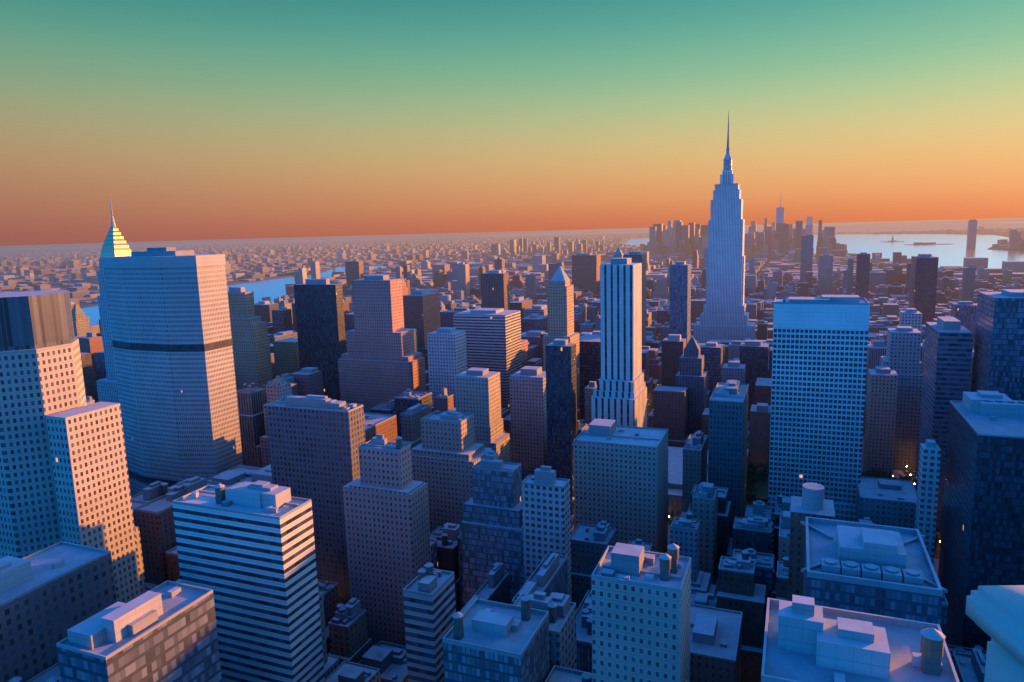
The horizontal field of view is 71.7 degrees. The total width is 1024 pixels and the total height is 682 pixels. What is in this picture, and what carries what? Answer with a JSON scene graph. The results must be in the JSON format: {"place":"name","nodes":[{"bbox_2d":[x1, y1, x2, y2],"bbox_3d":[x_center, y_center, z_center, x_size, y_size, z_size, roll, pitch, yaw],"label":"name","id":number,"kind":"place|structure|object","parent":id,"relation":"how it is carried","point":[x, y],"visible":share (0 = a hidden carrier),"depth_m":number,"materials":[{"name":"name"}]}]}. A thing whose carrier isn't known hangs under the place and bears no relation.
{"place":"outdoors","nodes":[
{"label":"outdoors","id":0,"kind":"place"},
{"bbox_2d":[100,192,130,257],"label":"tower spire","id":1,"kind":"structure","parent":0,"point":[115,244],"depth_m":764.52,"materials":[{"name":"yellow metal"}]},
{"bbox_2d":[81,260,522,324],"bbox_3d":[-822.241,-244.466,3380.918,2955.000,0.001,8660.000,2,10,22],"label":"river","id":2,"kind":"structure","parent":0,"point":[273,289],"depth_m":3625.82,"materials":[{"name":"blue liquid"}]},
{"bbox_2d":[269,247,657,271],"bbox_3d":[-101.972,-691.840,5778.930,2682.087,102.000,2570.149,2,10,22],"label":"buildings","id":3,"kind":"structure","parent":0,"point":[403,257],"depth_m":4978.89,"materials":[{"name":"concrete"}]},
{"bbox_2d":[0,218,1023,558],"bbox_3d":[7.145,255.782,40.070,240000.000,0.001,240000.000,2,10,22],"label":"ground","id":4,"kind":"structure","parent":0,"point":[6,250],"depth_m":24928.05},
{"bbox_2d":[0,290,148,602],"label":"skyscraper","id":5,"kind":"structure","parent":4,"relation":"on","point":[64,476],"depth_m":354.34,"materials":[{"name":"beige stone"}]},
{"bbox_2d":[96,258,119,402],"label":"skyscraper","id":6,"kind":"structure","parent":4,"relation":"on","point":[107,388],"depth_m":772.85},
{"bbox_2d":[102,247,242,495],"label":"skyscraper","id":7,"kind":"structure","parent":4,"relation":"on","point":[172,341],"depth_m":593.15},
{"bbox_2d":[0,219,1023,249],"bbox_3d":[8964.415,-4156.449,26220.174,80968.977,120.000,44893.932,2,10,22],"label":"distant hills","id":8,"kind":"structure","parent":4,"relation":"on","point":[922,226],"depth_m":30985.52,"materials":[{"name":"grey"}]},
{"bbox_2d":[0,217,1023,681],"bbox_3d":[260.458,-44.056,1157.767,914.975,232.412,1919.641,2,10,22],"label":"city buildings","id":9,"kind":"structure","parent":4,"relation":"on","point":[346,507],"depth_m":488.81,"materials":[{"name":"grey concrete"}]},
{"bbox_2d":[693,112,754,342],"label":"skyscraper","id":10,"kind":"structure","parent":4,"relation":"on","point":[724,315],"depth_m":1230.22,"materials":[{"name":"stone"}]},
{"bbox_2d":[510,427,939,557],"bbox_3d":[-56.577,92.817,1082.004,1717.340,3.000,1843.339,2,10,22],"label":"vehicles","id":11,"kind":"object","parent":4,"relation":"on","point":[765,499],"depth_m":668.54,"materials":[{"name":"paint"}]},
{"bbox_2d":[570,416,938,574],"bbox_3d":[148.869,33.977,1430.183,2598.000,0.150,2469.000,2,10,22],"label":"pavements","id":12,"kind":"structure","parent":4,"relation":"on","point":[896,473],"depth_m":718.92,"materials":[{"name":"grey concrete"}]},
{"bbox_2d":[668,473,936,552],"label":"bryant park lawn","id":13,"kind":"structure","parent":12,"relation":"on","point":[761,486],"depth_m":701.71,"materials":[{"name":"green plant"}]},
{"bbox_2d":[668,446,748,517],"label":"public library","id":14,"kind":"structure","parent":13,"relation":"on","point":[675,468],"depth_m":657.09,"materials":[{"name":"white stone"}]},
{"bbox_2d":[746,491,756,500],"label":"tree","id":15,"kind":"object","parent":13,"relation":"on","point":[749,495],"visible":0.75,"depth_m":643.79,"materials":[{"name":"green plant"}]},
{"bbox_2d":[746,476,757,490],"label":"tree","id":16,"kind":"object","parent":13,"relation":"on","point":[755,479],"visible":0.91,"depth_m":691.95,"materials":[{"name":"green plant"}]},
{"bbox_2d":[747,467,758,477],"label":"tree","id":17,"kind":"object","parent":13,"relation":"on","point":[751,471],"visible":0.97,"depth_m":712.13,"materials":[{"name":"green plant"}]},
{"bbox_2d":[748,462,758,469],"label":"tree","id":18,"kind":"object","parent":13,"relation":"on","point":[753,465],"visible":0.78,"depth_m":726.21,"materials":[{"name":"green plant"}]},
{"bbox_2d":[757,468,768,477],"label":"tree","id":19,"kind":"object","parent":13,"relation":"on","point":[763,473],"visible":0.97,"depth_m":714.94,"materials":[{"name":"green plant"}]},
{"bbox_2d":[759,463,768,477],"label":"tree","id":20,"kind":"object","parent":13,"relation":"on","point":[764,466],"visible":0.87,"depth_m":727.05,"materials":[{"name":"green plant"}]},
{"bbox_2d":[861,471,869,476],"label":"tree","id":21,"kind":"object","parent":13,"relation":"on","point":[864,474],"visible":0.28,"depth_m":689.45,"materials":[{"name":"green plant"}]},
{"bbox_2d":[864,468,877,476],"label":"tree","id":22,"kind":"object","parent":13,"relation":"on","point":[872,473],"visible":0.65,"depth_m":696.24,"materials":[{"name":"green plant"}]},
{"bbox_2d":[872,469,887,477],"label":"tree","id":23,"kind":"object","parent":13,"relation":"on","point":[880,471],"visible":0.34,"depth_m":694.38,"materials":[{"name":"green plant"}]},
{"bbox_2d":[876,470,893,478],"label":"tree","id":24,"kind":"object","parent":13,"relation":"on","point":[888,476],"visible":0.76,"depth_m":681.03,"materials":[{"name":"green plant"}]},
{"bbox_2d":[899,475,913,482],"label":"tree","id":25,"kind":"object","parent":13,"relation":"on","point":[903,477],"visible":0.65,"depth_m":678.43,"materials":[{"name":"green plant"}]},
{"bbox_2d":[776,197,783,222],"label":"skyscraper","id":26,"kind":"structure","parent":4,"relation":"on","point":[780,214],"depth_m":5379.34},
{"bbox_2d":[881,236,945,244],"bbox_3d":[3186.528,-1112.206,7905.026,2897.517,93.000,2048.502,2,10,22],"label":"bay islands","id":27,"kind":"object","parent":4,"relation":"on","point":[921,243],"visible":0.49,"depth_m":7123.72,"materials":[{"name":"grey"}]},
{"bbox_2d":[0,0,1023,245],"label":"sky","id":28,"kind":"structure","parent":0,"point":[198,119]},
{"bbox_2d":[477,218,1023,236],"bbox_3d":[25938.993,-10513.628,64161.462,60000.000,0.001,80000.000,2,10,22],"label":"land","id":29,"kind":"structure","parent":0,"point":[813,224],"depth_m":59919.23,"materials":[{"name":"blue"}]},
{"bbox_2d":[625,234,1023,267],"bbox_3d":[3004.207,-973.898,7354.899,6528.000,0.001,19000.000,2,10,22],"label":"bay water","id":30,"kind":"structure","parent":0,"point":[953,251],"depth_m":6675.55,"materials":[{"name":"blue liquid"}]},
{"bbox_2d":[965,585,1023,681],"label":"parapet","id":31,"kind":"structure","parent":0,"point":[995,613],"depth_m":5.84,"materials":[{"name":"stone"}]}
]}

